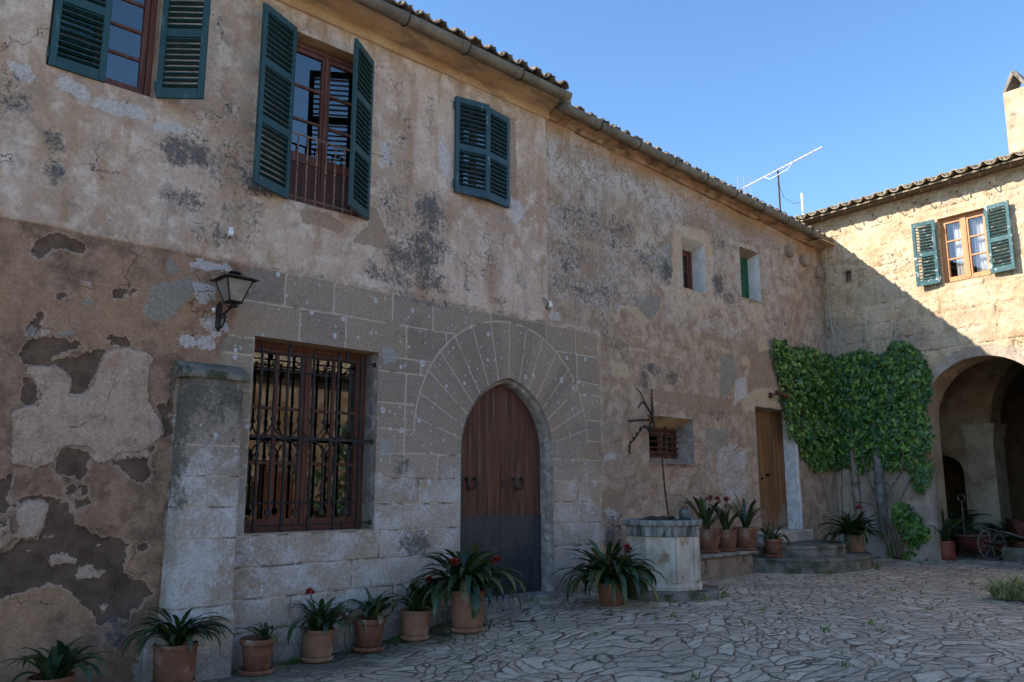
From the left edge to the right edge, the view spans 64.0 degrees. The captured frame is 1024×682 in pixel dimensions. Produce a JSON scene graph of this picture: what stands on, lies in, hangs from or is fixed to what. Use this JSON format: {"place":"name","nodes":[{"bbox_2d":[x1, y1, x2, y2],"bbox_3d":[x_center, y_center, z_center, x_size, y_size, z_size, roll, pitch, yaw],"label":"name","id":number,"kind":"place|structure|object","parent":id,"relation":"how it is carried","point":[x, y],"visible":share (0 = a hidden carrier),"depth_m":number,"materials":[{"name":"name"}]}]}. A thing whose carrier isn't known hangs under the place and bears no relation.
{"place":"outdoors","nodes":[
{"label":"outdoors","id":0,"kind":"place"},
{"bbox_2d":[198,540,1023,681],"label":"pavement","id":1,"kind":"structure","parent":0,"point":[966,632],"depth_m":8.07,"materials":[{"name":"grey stone"}]},
{"bbox_2d":[0,637,120,681],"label":"potted plant","id":2,"kind":"object","parent":1,"relation":"on","point":[57,663],"visible":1,"depth_m":6.30,"materials":[{"name":"green plant"}]},
{"bbox_2d":[121,607,234,681],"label":"potted plant","id":3,"kind":"object","parent":1,"relation":"on","point":[174,660],"visible":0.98,"depth_m":6.98,"materials":[{"name":"green plant"}]},
{"bbox_2d":[234,622,294,676],"bbox_3d":[-2.320,2.841,7.622,0.596,0.450,0.444,-5,-11,30],"label":"potted plant","id":4,"kind":"object","parent":1,"relation":"on","point":[257,649],"visible":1,"depth_m":7.46,"materials":[{"name":"green plant"}]},
{"bbox_2d":[285,586,365,662],"bbox_3d":[-1.888,2.792,8.134,0.784,0.724,0.723,5,-11,-25],"label":"potted plant","id":5,"kind":"object","parent":1,"relation":"on","point":[318,631],"visible":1,"depth_m":8.02,"materials":[{"name":"green plant"}]},
{"bbox_2d":[344,586,411,652],"bbox_3d":[-1.458,2.881,8.526,0.844,0.637,0.672,-2,-11,13],"label":"potted plant","id":6,"kind":"object","parent":1,"relation":"on","point":[374,620],"visible":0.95,"depth_m":8.40,"materials":[{"name":"green plant"}]},
{"bbox_2d":[384,576,450,640],"bbox_3d":[-1.042,2.868,8.847,0.614,0.667,0.816,-4,-11,21],"label":"potted plant","id":7,"kind":"object","parent":1,"relation":"on","point":[415,620],"visible":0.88,"depth_m":8.72,"materials":[{"name":"green plant"}]},
{"bbox_2d":[0,0,839,681],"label":"farmhouse","id":8,"kind":"object","parent":1,"relation":"on","point":[386,376],"visible":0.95,"depth_m":9.23,"materials":[{"name":"paint"}]},
{"bbox_2d":[46,0,161,97],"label":"window","id":9,"kind":"structure","parent":8,"relation":"in","point":[149,34],"depth_m":7.98,"materials":[{"name":"red wood"}]},
{"bbox_2d":[228,227,233,238],"bbox_3d":[-2.825,-1.075,8.206,0.060,0.116,0.116,10,-14,-43],"label":"wall insulator","id":10,"kind":"object","parent":8,"relation":"attached to","point":[230,232],"depth_m":8.17,"materials":[{"name":"white ceramic"}]},
{"bbox_2d":[210,271,259,331],"bbox_3d":[-2.718,-0.389,7.930,0.356,0.576,0.458,10,-14,-43],"label":"wall lantern","id":11,"kind":"object","parent":8,"relation":"attached to","point":[233,287],"depth_m":7.87,"materials":[{"name":"black metal"}]},
{"bbox_2d":[244,336,378,533],"bbox_3d":[-2.162,1.018,8.725,1.495,1.950,0.324,10,-14,-43],"label":"window","id":12,"kind":"structure","parent":8,"relation":"in","point":[369,396],"depth_m":9.00,"materials":[{"name":"red wood"}]},
{"bbox_2d":[289,31,363,218],"bbox_3d":[-2.111,-2.402,9.325,1.020,1.955,0.224,10,-14,-43],"label":"window","id":13,"kind":"structure","parent":8,"relation":"in","point":[328,55],"depth_m":9.35,"materials":[{"name":"red wood"}]},
{"bbox_2d":[460,107,504,206],"bbox_3d":[-0.476,-2.447,10.911,0.890,1.250,0.224,10,-14,-43],"label":"window","id":14,"kind":"structure","parent":8,"relation":"in","point":[460,107],"depth_m":11.00,"materials":[{"name":"teal wood"}]},
{"bbox_2d":[461,385,540,596],"bbox_3d":[-0.153,1.950,10.513,1.490,2.815,0.101,10,-14,-43],"label":"door","id":15,"kind":"structure","parent":8,"relation":"in","point":[500,477],"depth_m":10.57,"materials":[{"name":"red wood"}]},
{"bbox_2d":[628,388,654,453],"bbox_3d":[1.837,1.108,11.662,0.106,1.084,2.076,-3,-11,17],"label":"pulley arm","id":16,"kind":"object","parent":8,"relation":"attached to","point":[644,426],"visible":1,"depth_m":12.05},
{"bbox_2d":[648,415,693,464],"bbox_3d":[2.389,1.590,13.053,1.180,0.730,0.384,10,-14,-43],"label":"window","id":17,"kind":"structure","parent":8,"relation":"in","point":[684,427],"depth_m":13.33,"materials":[{"name":"grey paint"}]},
{"bbox_2d":[682,236,706,293],"bbox_3d":[2.997,-1.271,14.131,0.680,0.885,0.344,10,-14,-43],"label":"window","id":18,"kind":"structure","parent":8,"relation":"in","point":[693,251],"depth_m":14.33,"materials":[{"name":"white paint"}]},
{"bbox_2d":[755,406,799,530],"bbox_3d":[4.787,2.374,15.134,1.370,2.230,0.254,10,-14,-43],"label":"door","id":19,"kind":"structure","parent":8,"relation":"in","point":[775,452],"depth_m":15.40,"materials":[{"name":"brown wood"}]},
{"bbox_2d":[769,391,789,398],"bbox_3d":[4.960,1.001,15.230,0.417,0.153,0.136,4,-11,-20],"label":"flood light","id":20,"kind":"object","parent":8,"relation":"attached to","point":[784,395],"visible":1,"depth_m":15.20,"materials":[{"name":"metal"}]},
{"bbox_2d":[737,146,821,209],"bbox_3d":[6.853,-3.446,19.749,1.241,1.930,2.760,5,-11,-24],"label":"roof antenna","id":21,"kind":"object","parent":8,"relation":"on","point":[778,173],"visible":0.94,"depth_m":19.73,"materials":[{"name":"metal"}]},
{"bbox_2d":[405,542,527,633],"bbox_3d":[-0.500,2.670,8.928,1.320,0.962,1.378,-5,-12,24],"label":"potted plant","id":22,"kind":"object","parent":1,"relation":"on","point":[468,580],"visible":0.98,"depth_m":8.81,"materials":[{"name":"green plant"}]},
{"bbox_2d":[547,539,668,606],"bbox_3d":[1.202,2.796,9.861,1.376,0.799,1.369,-6,-12,26],"label":"potted plant","id":23,"kind":"object","parent":1,"relation":"on","point":[614,579],"visible":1,"depth_m":9.65,"materials":[{"name":"green plant"}]},
{"bbox_2d":[279,556,974,679],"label":"weeds","id":24,"kind":"object","parent":1,"relation":"on","point":[671,616],"visible":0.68,"depth_m":8.93,"materials":[{"name":"green plant"}]},
{"bbox_2d":[623,516,718,601],"bbox_3d":[1.994,2.854,10.751,1.349,1.080,1.349,-3,-11,15],"label":"stone well","id":25,"kind":"object","parent":1,"relation":"on","point":[670,547],"visible":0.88,"depth_m":10.36,"materials":[{"name":"stone"}]},
{"bbox_2d":[661,457,669,516],"bbox_3d":[2.212,2.088,11.822,0.034,0.875,1.538,-1,-10,8],"label":"well chain","id":26,"kind":"object","parent":25,"relation":"attached to","point":[666,501],"visible":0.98,"depth_m":11.95,"materials":[{"name":"metal"}]},
{"bbox_2d":[679,505,690,518],"bbox_3d":[2.292,2.269,10.864,0.158,0.180,0.158,-4,-11,19],"label":"bucket","id":27,"kind":"object","parent":25,"relation":"on","point":[684,513],"visible":1,"depth_m":10.80,"materials":[{"name":"grey metal"}]},
{"bbox_2d":[700,550,758,581],"bbox_3d":[2.838,3.448,12.434,2.410,0.452,0.645,10,-14,-43],"label":"stone bench","id":28,"kind":"object","parent":1,"relation":"on","point":[719,565],"visible":0.31,"depth_m":12.47,"materials":[{"name":"grey stone"}]},
{"bbox_2d":[681,494,735,553],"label":"potted plant","id":29,"kind":"object","parent":28,"relation":"on","point":[709,537],"visible":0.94,"depth_m":12.43,"materials":[{"name":"green plant"}]},
{"bbox_2d":[706,496,743,551],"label":"potted plant","id":30,"kind":"object","parent":28,"relation":"on","point":[728,540],"visible":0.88,"depth_m":12.76,"materials":[{"name":"green plant"}]},
{"bbox_2d":[727,492,768,550],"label":"potted plant","id":31,"kind":"object","parent":28,"relation":"on","point":[746,536],"visible":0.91,"depth_m":13.03,"materials":[{"name":"green plant"}]},
{"bbox_2d":[752,539,873,573],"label":"stone steps","id":32,"kind":"structure","parent":1,"relation":"on","point":[814,556],"depth_m":13.29,"materials":[{"name":"grey stone"}]},
{"bbox_2d":[755,519,791,557],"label":"potted plant","id":33,"kind":"object","parent":32,"relation":"on","point":[773,542],"visible":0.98,"depth_m":13.22,"materials":[{"name":"green plant"}]},
{"bbox_2d":[817,504,891,552],"bbox_3d":[6.059,3.310,14.516,1.258,0.828,1.349,-7,-13,29],"label":"potted plant","id":34,"kind":"object","parent":32,"relation":"on","point":[852,531],"visible":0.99,"depth_m":14.34,"materials":[{"name":"green plant"}]},
{"bbox_2d":[771,338,936,557],"bbox_3d":[6.370,2.083,16.021,3.032,4.134,2.005,0,-10,-1],"label":"ivy","id":35,"kind":"object","parent":1,"relation":"on","point":[828,390],"visible":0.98,"depth_m":15.81,"materials":[{"name":"green plant"}]},
{"bbox_2d":[885,501,930,559],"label":"creeper","id":36,"kind":"object","parent":1,"relation":"on","point":[913,532],"visible":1,"depth_m":15.13,"materials":[{"name":"green plant"}]},
{"bbox_2d":[795,70,1023,560],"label":"arched wing","id":37,"kind":"structure","parent":1,"relation":"on","point":[932,268],"depth_m":15.89,"materials":[{"name":"beige stone"}]},
{"bbox_2d":[801,193,804,214],"bbox_3d":[7.273,-3.129,20.460,0.077,1.160,0.080,10,-14,-43],"label":"vent pipe","id":38,"kind":"object","parent":37,"relation":"on","point":[802,204],"visible":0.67,"depth_m":20.49,"materials":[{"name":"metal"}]},
{"bbox_2d":[825,249,841,364],"bbox_3d":[6.663,-0.649,17.018,0.086,2.655,0.290,6,-12,-28],"label":"wall cable","id":39,"kind":"object","parent":37,"relation":"attached to","point":[829,304],"depth_m":17.15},
{"bbox_2d":[937,208,990,282],"bbox_3d":[8.457,-1.742,15.260,0.281,1.255,0.835,8,-13,-37],"label":"window","id":40,"kind":"structure","parent":37,"relation":"in","point":[961,232],"depth_m":15.26,"materials":[{"name":"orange wood"}]},
{"bbox_2d":[925,510,980,559],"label":"potted plant","id":41,"kind":"object","parent":1,"relation":"on","point":[947,548],"visible":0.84,"depth_m":15.05,"materials":[{"name":"green plant"}]},
{"bbox_2d":[949,527,958,539],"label":"shade plant","id":42,"kind":"object","parent":1,"relation":"on","point":[952,537],"visible":0.11,"depth_m":15.69,"materials":[{"name":"green plant"}]},
{"bbox_2d":[947,510,993,533],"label":"shade plant","id":43,"kind":"object","parent":1,"relation":"on","point":[959,514],"visible":0.12,"depth_m":16.09,"materials":[{"name":"green plant"}]},
{"bbox_2d":[951,515,997,554],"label":"shade plant","id":44,"kind":"object","parent":1,"relation":"on","point":[958,549],"visible":0.17,"depth_m":16.16,"materials":[{"name":"green plant"}]},
{"bbox_2d":[952,494,1010,560],"bbox_3d":[8.773,3.483,15.430,0.932,1.190,0.949,2,-10,-9],"label":"garden cart","id":45,"kind":"object","parent":1,"relation":"on","point":[969,541],"visible":0.77,"depth_m":15.15,"materials":[{"name":"brown metal"}]},
{"bbox_2d":[977,522,1017,554],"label":"shade plant","id":46,"kind":"object","parent":1,"relation":"on","point":[997,545],"visible":0.29,"depth_m":16.01,"materials":[{"name":"green plant"}]},
{"bbox_2d":[972,573,1023,600],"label":"grass tuft","id":47,"kind":"object","parent":1,"relation":"on","point":[1009,589],"visible":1,"depth_m":9.93,"materials":[{"name":"green plant"}]},
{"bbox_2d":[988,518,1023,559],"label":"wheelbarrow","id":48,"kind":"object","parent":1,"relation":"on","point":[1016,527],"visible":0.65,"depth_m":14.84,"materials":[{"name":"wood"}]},
{"bbox_2d":[992,520,1023,547],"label":"shade plant","id":49,"kind":"object","parent":1,"relation":"on","point":[1018,544],"visible":0.52,"depth_m":15.52,"materials":[{"name":"green plant"}]},
{"bbox_2d":[1001,547,1023,561],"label":"stone slab","id":50,"kind":"structure","parent":1,"relation":"on","point":[1012,554],"depth_m":14.67,"materials":[{"name":"grey stone"}]},
{"bbox_2d":[395,0,1023,216],"label":"sky","id":51,"kind":"structure","parent":0,"point":[893,93],"materials":[{"name":"blue"}]}
]}

